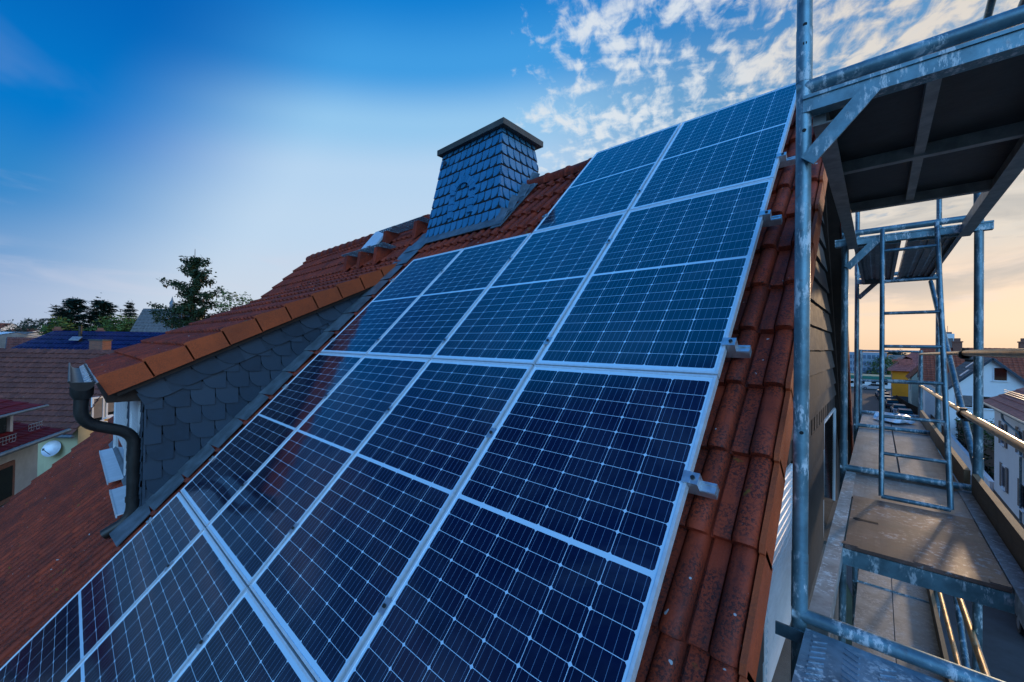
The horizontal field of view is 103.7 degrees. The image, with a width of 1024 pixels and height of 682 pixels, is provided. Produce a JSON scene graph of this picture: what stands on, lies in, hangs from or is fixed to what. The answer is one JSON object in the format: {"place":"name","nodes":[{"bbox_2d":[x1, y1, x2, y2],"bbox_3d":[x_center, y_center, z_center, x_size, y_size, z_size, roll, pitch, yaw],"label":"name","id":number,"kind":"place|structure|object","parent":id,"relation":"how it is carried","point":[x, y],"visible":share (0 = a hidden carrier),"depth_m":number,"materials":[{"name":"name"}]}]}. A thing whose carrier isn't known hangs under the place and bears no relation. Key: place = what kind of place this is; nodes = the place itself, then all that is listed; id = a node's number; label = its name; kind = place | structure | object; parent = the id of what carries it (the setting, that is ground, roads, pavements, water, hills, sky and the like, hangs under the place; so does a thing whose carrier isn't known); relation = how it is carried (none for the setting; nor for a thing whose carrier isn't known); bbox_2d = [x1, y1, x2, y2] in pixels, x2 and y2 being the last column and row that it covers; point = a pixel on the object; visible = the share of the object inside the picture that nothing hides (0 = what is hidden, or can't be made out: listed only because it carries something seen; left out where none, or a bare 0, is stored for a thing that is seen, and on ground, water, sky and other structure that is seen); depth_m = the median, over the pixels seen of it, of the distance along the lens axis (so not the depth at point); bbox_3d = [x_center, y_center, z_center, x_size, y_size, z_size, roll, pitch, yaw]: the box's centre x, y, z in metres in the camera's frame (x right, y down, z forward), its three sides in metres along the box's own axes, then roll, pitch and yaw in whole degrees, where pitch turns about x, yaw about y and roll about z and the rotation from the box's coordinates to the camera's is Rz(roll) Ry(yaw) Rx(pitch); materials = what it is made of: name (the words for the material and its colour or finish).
{"place":"outdoors","nodes":[
{"label":"outdoors","id":0,"kind":"place"},
{"bbox_2d":[0,323,20,330],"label":"house","id":1,"kind":"structure","parent":0,"point":[8,326],"depth_m":119.18,"materials":[{"name":"white tile"}]},
{"bbox_2d":[0,332,37,347],"bbox_3d":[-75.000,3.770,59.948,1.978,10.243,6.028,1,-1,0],"label":"house","id":2,"kind":"structure","parent":0,"point":[3,335],"depth_m":59.44,"materials":[{"name":"white metal"}]},
{"bbox_2d":[10,331,41,336],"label":"house","id":3,"kind":"structure","parent":0,"point":[33,333],"depth_m":69.51,"materials":[{"name":"grey tile"}]},
{"bbox_2d":[0,399,70,506],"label":"neighbour house","id":4,"kind":"structure","parent":0,"point":[19,441],"depth_m":10.68,"materials":[{"name":"red"}]},
{"bbox_2d":[0,460,14,506],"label":"window","id":5,"kind":"structure","parent":4,"relation":"in","point":[7,470],"depth_m":10.27,"materials":[{"name":"black glass"}]},
{"bbox_2d":[5,327,104,347],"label":"house","id":6,"kind":"structure","parent":0,"point":[11,342],"depth_m":42.08,"materials":[{"name":"brown concrete"}]},
{"bbox_2d":[0,339,113,476],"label":"neighbour house","id":7,"kind":"structure","parent":0,"point":[36,376],"depth_m":16.70,"materials":[{"name":"brown concrete"}]},
{"bbox_2d":[41,440,60,456],"bbox_3d":[-17.764,4.158,15.509,0.489,0.577,0.512,0,-1,42],"label":"satellite dish","id":8,"kind":"object","parent":7,"relation":"attached to","point":[50,448],"visible":1,"depth_m":15.57,"materials":[{"name":"white metal"}]},
{"bbox_2d":[91,396,107,421],"bbox_3d":[-16.868,2.827,16.425,0.140,1.105,0.620,1,-1,0],"label":"window","id":9,"kind":"structure","parent":7,"relation":"in","point":[97,412],"depth_m":16.44,"materials":[{"name":"white plastic"}]},
{"bbox_2d":[104,401,113,418],"bbox_3d":[-16.866,2.675,16.996,0.140,1.105,0.620,1,-1,0],"label":"window","id":10,"kind":"structure","parent":7,"relation":"in","point":[109,407],"depth_m":16.87,"materials":[{"name":"white plastic"}]},
{"bbox_2d":[12,326,165,349],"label":"neighbour house","id":11,"kind":"structure","parent":0,"point":[79,338],"depth_m":33.13,"materials":[{"name":"blue tile"}]},
{"bbox_2d":[130,308,204,331],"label":"house","id":12,"kind":"structure","parent":0,"point":[144,322],"depth_m":46.84,"materials":[{"name":"grey tile"}]},
{"bbox_2d":[0,0,1023,354],"label":"sky","id":13,"kind":"structure","parent":0,"point":[254,138],"materials":[{"name":"blue"}]},
{"bbox_2d":[846,355,890,645],"bbox_3d":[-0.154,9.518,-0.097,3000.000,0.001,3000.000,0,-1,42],"label":"ground","id":14,"kind":"structure","parent":0,"point":[848,608],"depth_m":15.03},
{"bbox_2d":[0,319,30,331],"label":"broadleaf tree","id":15,"kind":"object","parent":14,"relation":"on","point":[24,327],"visible":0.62,"depth_m":90.65,"materials":[{"name":"green plant"}]},
{"bbox_2d":[3,328,42,332],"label":"house","id":16,"kind":"structure","parent":14,"relation":"on","point":[25,329],"depth_m":92.85,"materials":[{"name":"red tile"}]},
{"bbox_2d":[19,317,35,328],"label":"broadleaf tree","id":17,"kind":"object","parent":14,"relation":"on","point":[29,321],"visible":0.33,"depth_m":99.42,"materials":[{"name":"green plant"}]},
{"bbox_2d":[28,320,50,332],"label":"broadleaf tree","id":18,"kind":"object","parent":14,"relation":"on","point":[38,324],"visible":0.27,"depth_m":74.50,"materials":[{"name":"green plant"}]},
{"bbox_2d":[33,314,84,334],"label":"broadleaf tree","id":19,"kind":"object","parent":14,"relation":"on","point":[51,326],"visible":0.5,"depth_m":57.18,"materials":[{"name":"green plant"}]},
{"bbox_2d":[37,296,97,333],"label":"conifer tree","id":20,"kind":"object","parent":14,"relation":"on","point":[72,308],"visible":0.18,"depth_m":61.37,"materials":[{"name":"green plant"}]},
{"bbox_2d":[71,297,122,330],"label":"conifer tree","id":21,"kind":"object","parent":14,"relation":"on","point":[103,308],"visible":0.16,"depth_m":63.29,"materials":[{"name":"green plant"}]},
{"bbox_2d":[82,315,131,331],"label":"broadleaf tree","id":22,"kind":"object","parent":14,"relation":"on","point":[95,326],"visible":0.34,"depth_m":57.22,"materials":[{"name":"green plant"}]},
{"bbox_2d":[95,314,134,331],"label":"broadleaf tree","id":23,"kind":"object","parent":14,"relation":"on","point":[108,328],"visible":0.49,"depth_m":56.87,"materials":[{"name":"green plant"}]},
{"bbox_2d":[117,312,137,331],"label":"broadleaf tree","id":24,"kind":"object","parent":14,"relation":"on","point":[127,321],"visible":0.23,"depth_m":56.98,"materials":[{"name":"green plant"}]},
{"bbox_2d":[119,301,136,326],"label":"conifer tree","id":25,"kind":"object","parent":14,"relation":"on","point":[130,310],"visible":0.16,"depth_m":74.73,"materials":[{"name":"green plant"}]},
{"bbox_2d":[147,255,225,329],"bbox_3d":[-21.842,1.611,26.854,5.134,15.614,2.831,1,-1,-17],"label":"spruce tree","id":26,"kind":"object","parent":14,"relation":"on","point":[189,310],"visible":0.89,"depth_m":26.76,"materials":[{"name":"green plant"}]},
{"bbox_2d":[212,288,252,313],"bbox_3d":[-17.907,3.075,26.053,2.444,12.802,2.766,1,-1,-20],"label":"young tree","id":27,"kind":"object","parent":14,"relation":"on","point":[229,298],"visible":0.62,"depth_m":25.58,"materials":[{"name":"green plant"}]},
{"bbox_2d":[0,106,853,681],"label":"house","id":28,"kind":"structure","parent":14,"relation":"on","point":[190,400],"depth_m":3.96,"materials":[{"name":"ceramic"}]},
{"bbox_2d":[146,517,208,650],"bbox_3d":[-1.536,1.571,2.053,4.185,0.148,0.118,0,-1,42],"label":"mounting rail","id":29,"kind":"object","parent":28,"relation":"attached to","point":[201,643],"visible":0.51,"depth_m":2.04,"materials":[{"name":"metal"}]},
{"bbox_2d":[0,492,207,681],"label":"solar panel","id":30,"kind":"object","parent":29,"relation":"attached to","point":[62,643],"visible":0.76,"depth_m":2.82,"materials":[{"name":"glass"}]},
{"bbox_2d":[64,529,250,681],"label":"solar panel","id":31,"kind":"object","parent":29,"relation":"attached to","point":[177,612],"visible":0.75,"depth_m":2.31,"materials":[{"name":"glass"}]},
{"bbox_2d":[173,588,316,681],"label":"solar panel","id":32,"kind":"object","parent":29,"relation":"attached to","point":[247,641],"visible":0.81,"depth_m":1.88,"materials":[{"name":"glass"}]},
{"bbox_2d":[209,456,392,616],"bbox_3d":[-1.246,1.144,2.368,4.185,0.148,0.118,0,-1,42],"label":"mounting rail","id":33,"kind":"object","parent":28,"relation":"attached to","point":[384,607],"visible":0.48,"depth_m":1.68,"materials":[{"name":"metal"}]},
{"bbox_2d":[180,352,364,526],"bbox_3d":[-2.135,0.734,3.645,0.992,1.235,1.196,0,-1,42],"label":"solar panel","id":34,"kind":"object","parent":33,"relation":"attached to","point":[210,490],"visible":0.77,"depth_m":3.54,"materials":[{"name":"glass"}]},
{"bbox_2d":[206,355,429,585],"bbox_3d":[-1.388,0.740,2.966,0.992,1.235,1.196,0,-1,42],"label":"solar panel","id":35,"kind":"object","parent":33,"relation":"attached to","point":[270,504],"visible":0.79,"depth_m":2.84,"materials":[{"name":"glass"}]},
{"bbox_2d":[249,359,533,681],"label":"solar panel","id":36,"kind":"object","parent":33,"relation":"attached to","point":[328,579],"visible":0.89,"depth_m":2.12,"materials":[{"name":"glass"}]},
{"bbox_2d":[342,365,718,681],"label":"solar panel","id":37,"kind":"object","parent":33,"relation":"attached to","point":[544,554],"visible":1,"depth_m":1.54,"materials":[{"name":"glass"}]},
{"bbox_2d":[361,229,389,251],"bbox_3d":[-2.569,-1.923,7.769,0.640,0.499,0.447,0,-1,42],"label":"roof window","id":38,"kind":"structure","parent":28,"relation":"in","point":[377,237],"depth_m":7.68,"materials":[{"name":"glass"}]},
{"bbox_2d":[282,384,718,499],"bbox_3d":[-0.829,0.530,2.821,4.185,0.148,0.118,0,-1,42],"label":"mounting rail","id":39,"kind":"object","parent":28,"relation":"attached to","point":[697,484],"visible":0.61,"depth_m":1.43,"materials":[{"name":"metal"}]},
{"bbox_2d":[330,337,751,357],"bbox_3d":[-0.499,0.045,3.179,4.185,0.148,0.118,0,-1,42],"label":"mounting rail","id":40,"kind":"object","parent":28,"relation":"attached to","point":[735,349],"visible":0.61,"depth_m":1.79,"materials":[{"name":"metal"}]},
{"bbox_2d":[390,210,782,281],"bbox_3d":[0.011,-0.706,3.734,4.185,0.148,0.118,0,-1,42],"label":"mounting rail","id":41,"kind":"object","parent":28,"relation":"attached to","point":[769,219],"visible":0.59,"depth_m":2.35,"materials":[{"name":"metal"}]},
{"bbox_2d":[321,248,462,354],"bbox_3d":[-1.323,-0.461,4.528,0.992,1.235,1.196,0,-1,42],"label":"solar panel","id":42,"kind":"object","parent":41,"relation":"attached to","point":[382,312],"visible":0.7,"depth_m":4.45,"materials":[{"name":"glass"}]},
{"bbox_2d":[366,233,530,359],"bbox_3d":[-0.576,-0.456,3.848,0.992,1.235,1.196,0,-1,42],"label":"solar panel","id":43,"kind":"object","parent":41,"relation":"attached to","point":[428,321],"visible":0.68,"depth_m":3.75,"materials":[{"name":"glass"}]},
{"bbox_2d":[432,211,627,365],"bbox_3d":[0.171,-0.451,3.168,0.992,1.235,1.196,0,-1,42],"label":"solar panel","id":44,"kind":"object","parent":41,"relation":"attached to","point":[516,313],"visible":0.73,"depth_m":3.05,"materials":[{"name":"glass"}]},
{"bbox_2d":[536,178,773,378],"bbox_3d":[0.917,-0.446,2.488,0.992,1.235,1.196,0,-1,42],"label":"solar panel","id":45,"kind":"object","parent":41,"relation":"attached to","point":[662,288],"visible":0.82,"depth_m":2.33,"materials":[{"name":"glass"}]},
{"bbox_2d":[540,152,794,221],"bbox_3d":[1.107,-1.216,3.435,2.165,0.148,0.118,0,-1,42],"label":"mounting rail","id":46,"kind":"object","parent":28,"relation":"attached to","point":[785,161],"visible":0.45,"depth_m":2.73,"materials":[{"name":"metal"}]},
{"bbox_2d":[533,123,681,231],"bbox_3d":[0.983,-1.647,4.051,0.992,1.235,1.196,0,-1,42],"label":"solar panel","id":47,"kind":"object","parent":46,"relation":"attached to","point":[610,181],"visible":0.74,"depth_m":3.96,"materials":[{"name":"glass"}]},
{"bbox_2d":[630,82,795,209],"bbox_3d":[1.730,-1.641,3.371,0.992,1.235,1.196,0,-1,42],"label":"solar panel","id":48,"kind":"object","parent":46,"relation":"attached to","point":[739,143],"visible":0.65,"depth_m":3.25,"materials":[{"name":"glass"}]},
{"bbox_2d":[763,463,792,681],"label":"window","id":49,"kind":"structure","parent":28,"relation":"in","point":[777,648],"depth_m":2.32,"materials":[{"name":"white plastic"}]},
{"bbox_2d":[823,407,837,543],"bbox_3d":[3.849,1.511,4.804,0.130,1.280,1.580,0,-1,42],"label":"window","id":50,"kind":"structure","parent":28,"relation":"in","point":[829,503],"depth_m":4.83,"materials":[{"name":"white plastic"}]},
{"bbox_2d":[850,352,886,373],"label":"office block","id":51,"kind":"structure","parent":14,"relation":"on","point":[866,356],"depth_m":168.52,"materials":[{"name":"blue"}]},
{"bbox_2d":[865,356,897,374],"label":"broadleaf tree","id":52,"kind":"object","parent":14,"relation":"on","point":[886,362],"visible":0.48,"depth_m":164.38,"materials":[{"name":"green plant"}]},
{"bbox_2d":[858,349,922,571],"bbox_3d":[5.705,4.896,6.113,0.813,9.520,0.140,0,-1,42],"label":"scaffold frame","id":53,"kind":"object","parent":14,"relation":"on","point":[920,378],"visible":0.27,"depth_m":6.09,"materials":[{"name":"metal"}]},
{"bbox_2d":[891,578,928,600],"bbox_3d":[5.343,3.142,5.439,0.319,0.068,1.494,0,-1,42],"label":"steel plank","id":54,"kind":"object","parent":53,"relation":"attached to","point":[916,591],"visible":0.25,"depth_m":5.01,"materials":[{"name":"metal"}]},
{"bbox_2d":[919,385,1023,453],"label":"guard tube","id":55,"kind":"object","parent":53,"relation":"attached to","point":[964,414],"visible":1,"depth_m":2.36,"materials":[{"name":"paint"}]},
{"bbox_2d":[852,199,941,625],"bbox_3d":[4.700,3.892,4.957,0.873,11.470,0.140,0,-1,42],"label":"scaffold frame","id":56,"kind":"object","parent":14,"relation":"on","point":[858,296],"visible":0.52,"depth_m":5.19,"materials":[{"name":"metal"}]},
{"bbox_2d":[848,414,899,481],"bbox_3d":[4.268,1.135,4.736,0.308,0.055,4.050,0,-1,42],"label":"deck board","id":57,"kind":"object","parent":56,"relation":"attached to","point":[865,452],"visible":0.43,"depth_m":4.05,"materials":[{"name":"brown wood"}]},
{"bbox_2d":[858,569,891,589],"bbox_3d":[5.101,3.140,5.659,0.318,0.068,1.494,0,-1,42],"label":"steel plank","id":58,"kind":"object","parent":56,"relation":"attached to","point":[875,579],"visible":0.19,"depth_m":5.23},
{"bbox_2d":[854,241,900,284],"bbox_3d":[3.783,-0.782,4.170,0.283,0.068,2.514,0,-1,42],"label":"steel plank","id":59,"kind":"object","parent":56,"relation":"attached to","point":[869,266],"visible":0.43,"depth_m":4.14,"materials":[{"name":"metal"}]},
{"bbox_2d":[893,593,944,681],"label":"steel plank","id":60,"kind":"object","parent":56,"relation":"attached to","point":[914,624],"visible":0.63,"depth_m":4.32,"materials":[{"name":"metal"}]},
{"bbox_2d":[891,421,959,491],"bbox_3d":[4.505,1.137,4.520,0.310,0.055,4.050,0,-1,42],"label":"deck board","id":61,"kind":"object","parent":56,"relation":"attached to","point":[915,444],"visible":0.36,"depth_m":3.90,"materials":[{"name":"brown wood"}]},
{"bbox_2d":[873,411,915,423],"bbox_3d":[5.443,1.084,5.737,0.437,0.074,0.947,0,-1,42],"label":"plastic sheet","id":62,"kind":"object","parent":61,"relation":"on","point":[876,415],"visible":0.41,"depth_m":5.56,"materials":[{"name":"white plastic"}]},
{"bbox_2d":[926,588,953,681],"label":"toe board","id":63,"kind":"object","parent":56,"relation":"attached to","point":[939,632],"depth_m":4.14,"materials":[{"name":"brown wood"}]},
{"bbox_2d":[920,410,970,491],"bbox_3d":[4.637,1.045,4.396,0.032,0.150,4.020,0,-1,42],"label":"toe board","id":64,"kind":"object","parent":56,"relation":"attached to","point":[961,471],"visible":0.86,"depth_m":3.41,"materials":[{"name":"brown wood"}]},
{"bbox_2d":[953,596,970,668],"bbox_3d":[4.152,2.196,3.787,0.043,1.815,2.456,0,-1,41],"label":"diagonal brace","id":65,"kind":"object","parent":56,"relation":"attached to","point":[963,643],"depth_m":3.43,"materials":[{"name":"metal"}]},
{"bbox_2d":[956,597,990,675],"bbox_3d":[3.800,2.076,3.455,0.081,0.100,6.500,0,-1,42],"label":"guard tube","id":66,"kind":"object","parent":56,"relation":"attached to","point":[980,658],"depth_m":2.74,"materials":[{"name":"paint"}]},
{"bbox_2d":[887,353,918,401],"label":"street house","id":67,"kind":"structure","parent":14,"relation":"on","point":[901,369],"depth_m":75.75,"materials":[{"name":"paint"}]},
{"bbox_2d":[791,0,1023,681],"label":"scaffold frame","id":68,"kind":"object","parent":14,"relation":"on","point":[853,90],"visible":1,"depth_m":1.41,"materials":[{"name":"metal"}]},
{"bbox_2d":[775,621,803,643],"bbox_3d":[1.011,1.054,1.446,0.110,0.045,0.008,0,-1,42],"label":"wall tie","id":69,"kind":"object","parent":68,"relation":"attached to","point":[789,632],"depth_m":1.45,"materials":[{"name":"metal"}]},
{"bbox_2d":[792,628,942,681],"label":"steel plank","id":70,"kind":"object","parent":68,"relation":"attached to","point":[823,658],"visible":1,"depth_m":1.26,"materials":[{"name":"metal"}]},
{"bbox_2d":[807,471,1023,636],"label":"hatch deck","id":71,"kind":"structure","parent":68,"relation":"attached to","point":[961,550],"depth_m":2.03,"materials":[{"name":"metal"}]},
{"bbox_2d":[878,221,953,511],"bbox_3d":[2.799,0.086,2.811,0.344,1.940,0.626,0,-1,42],"label":"ladder","id":72,"kind":"object","parent":71,"relation":"on","point":[947,461],"visible":1,"depth_m":2.76,"materials":[{"name":"metal"}]},
{"bbox_2d":[919,348,1023,361],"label":"guard tube","id":73,"kind":"object","parent":68,"relation":"attached to","point":[966,354],"visible":0.94,"depth_m":2.38,"materials":[{"name":"paint"}]},
{"bbox_2d":[928,280,972,464],"bbox_3d":[4.153,0.206,3.809,0.043,1.894,2.458,0,-1,40],"label":"diagonal brace","id":74,"kind":"object","parent":73,"relation":"attached to","point":[960,403],"visible":0.65,"depth_m":3.60,"materials":[{"name":"metal"}]},
{"bbox_2d":[971,474,1023,572],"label":"toe board","id":75,"kind":"object","parent":68,"relation":"attached to","point":[1007,526],"visible":0.83,"depth_m":2.17,"materials":[{"name":"brown wood"}]},
{"bbox_2d":[1017,0,1023,6],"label":"guard tube","id":76,"kind":"object","parent":68,"relation":"attached to","point":[1021,2],"depth_m":2.11,"materials":[{"name":"metal"}]},
{"bbox_2d":[983,0,995,18],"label":"diagonal brace","id":77,"kind":"object","parent":76,"relation":"attached to","point":[989,8],"depth_m":2.78,"materials":[{"name":"metal"}]},
{"bbox_2d":[835,193,993,672],"bbox_3d":[2.970,3.845,3.057,0.873,11.470,0.140,0,-1,42],"label":"scaffold frame","id":78,"kind":"object","parent":14,"relation":"on","point":[871,242],"visible":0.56,"depth_m":3.02,"materials":[{"name":"metal"}]},
{"bbox_2d":[852,582,895,662],"bbox_3d":[3.715,3.102,4.136,0.318,0.068,2.514,0,-1,42],"label":"steel plank","id":79,"kind":"object","parent":78,"relation":"attached to","point":[874,610],"visible":0.63,"depth_m":4.54,"materials":[{"name":"metal"}]},
{"bbox_2d":[813,54,1023,249],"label":"hatch deck","id":80,"kind":"structure","parent":78,"relation":"on","point":[959,134],"depth_m":1.74,"materials":[{"name":"metal"}]},
{"bbox_2d":[897,234,961,281],"bbox_3d":[4.022,-0.781,3.952,0.290,0.068,2.514,0,-1,42],"label":"steel plank","id":81,"kind":"object","parent":78,"relation":"attached to","point":[917,263],"visible":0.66,"depth_m":3.83,"materials":[{"name":"metal"}]},
{"bbox_2d":[937,592,961,665],"bbox_3d":[3.776,2.527,3.465,0.041,0.036,6.500,0,-1,42],"label":"guard tube","id":82,"kind":"object","parent":78,"relation":"attached to","point":[949,632],"visible":0.49,"depth_m":3.50,"materials":[{"name":"metal"}]},
{"bbox_2d":[896,395,943,435],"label":"board fence","id":83,"kind":"object","parent":14,"relation":"on","point":[914,409],"visible":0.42,"depth_m":61.52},
{"bbox_2d":[950,432,993,490],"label":"garden wall","id":84,"kind":"structure","parent":14,"relation":"on","point":[960,450],"depth_m":32.97,"materials":[{"name":"paint"}]},
{"bbox_2d":[954,417,993,479],"bbox_3d":[39.823,8.723,32.497,4.462,3.534,18.489,0,-1,42],"label":"hedge","id":85,"kind":"object","parent":14,"relation":"on","point":[988,447],"visible":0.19,"depth_m":30.27,"materials":[{"name":"green plant"}]},
{"bbox_2d":[850,373,890,388],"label":"building","id":86,"kind":"structure","parent":0,"point":[872,377],"depth_m":104.65,"materials":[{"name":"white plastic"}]},
{"bbox_2d":[888,355,904,360],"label":"house","id":87,"kind":"structure","parent":0,"point":[894,356],"depth_m":299.26,"materials":[{"name":"grey tile"}]},
{"bbox_2d":[905,366,917,406],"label":"street house","id":88,"kind":"structure","parent":0,"point":[912,391],"depth_m":62.34,"materials":[{"name":"paint"}]},
{"bbox_2d":[846,388,1023,681],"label":"road","id":89,"kind":"structure","parent":0,"point":[1003,646],"depth_m":13.52,"materials":[{"name":"asphalt"}]},
{"bbox_2d":[862,383,878,388],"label":"parked car","id":90,"kind":"object","parent":89,"relation":"on","point":[872,386],"visible":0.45,"depth_m":98.48,"materials":[{"name":"silver metal"}]},
{"bbox_2d":[885,399,898,407],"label":"parked car","id":91,"kind":"object","parent":89,"relation":"on","point":[889,402],"visible":0.4,"depth_m":66.50,"materials":[{"name":"black paint"}]},
{"bbox_2d":[890,403,906,412],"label":"parked car","id":92,"kind":"object","parent":89,"relation":"on","point":[894,408],"visible":0.43,"depth_m":60.37,"materials":[{"name":"grey paint"}]},
{"bbox_2d":[895,408,913,414],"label":"parked car","id":93,"kind":"object","parent":89,"relation":"on","point":[903,411],"visible":0.12,"depth_m":55.48,"materials":[{"name":"silver metal"}]},
{"bbox_2d":[1016,615,1023,634],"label":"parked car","id":94,"kind":"object","parent":89,"relation":"on","point":[1020,629],"visible":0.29,"depth_m":13.57,"materials":[{"name":"black paint"}]},
{"bbox_2d":[945,326,954,347],"bbox_3d":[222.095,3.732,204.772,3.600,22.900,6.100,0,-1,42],"label":"tower block","id":95,"kind":"structure","parent":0,"point":[950,336],"depth_m":202.36,"materials":[{"name":"white concrete"}]},
{"bbox_2d":[917,338,1023,418],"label":"street house","id":96,"kind":"structure","parent":0,"point":[1015,365],"depth_m":52.82,"materials":[{"name":"white tile"}]},
{"bbox_2d":[931,357,1023,438],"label":"street house","id":97,"kind":"structure","parent":0,"point":[999,377],"depth_m":40.40,"materials":[{"name":"white paint"}]},
{"bbox_2d":[955,395,972,408],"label":"window","id":98,"kind":"structure","parent":97,"relation":"in","point":[968,399],"depth_m":41.16,"materials":[{"name":"glass"}]},
{"bbox_2d":[983,396,992,409],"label":"window","id":99,"kind":"structure","parent":97,"relation":"in","point":[985,397],"depth_m":40.33,"materials":[{"name":"white plastic"}]},
{"bbox_2d":[993,367,1007,381],"bbox_3d":[48.270,3.315,39.752,1.070,1.405,0.140,0,-1,42],"label":"window","id":100,"kind":"structure","parent":97,"relation":"in","point":[1000,374],"depth_m":39.79,"materials":[{"name":"white plastic"}]},
{"bbox_2d":[984,387,1023,528],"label":"street house","id":101,"kind":"structure","parent":0,"point":[1008,409],"depth_m":22.42,"materials":[{"name":"paint"}]},
{"bbox_2d":[998,420,1006,448],"bbox_3d":[28.742,5.459,23.607,0.140,1.355,1.990,0,-1,42],"label":"window","id":102,"kind":"structure","parent":101,"relation":"in","point":[1002,426],"depth_m":23.63,"materials":[{"name":"glass"}]},
{"bbox_2d":[999,462,1007,493],"bbox_3d":[28.501,7.903,23.361,0.140,1.405,1.990,0,-1,42],"label":"window","id":103,"kind":"structure","parent":101,"relation":"in","point":[1003,471],"depth_m":23.44,"materials":[{"name":"white plastic"}]},
{"bbox_2d":[1015,426,1023,457],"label":"window","id":104,"kind":"structure","parent":101,"relation":"in","point":[1020,431],"depth_m":20.74,"materials":[{"name":"white plastic"}]},
{"bbox_2d":[1017,478,1023,512],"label":"window","id":105,"kind":"structure","parent":101,"relation":"in","point":[1022,510],"depth_m":20.37,"materials":[{"name":"white plastic"}]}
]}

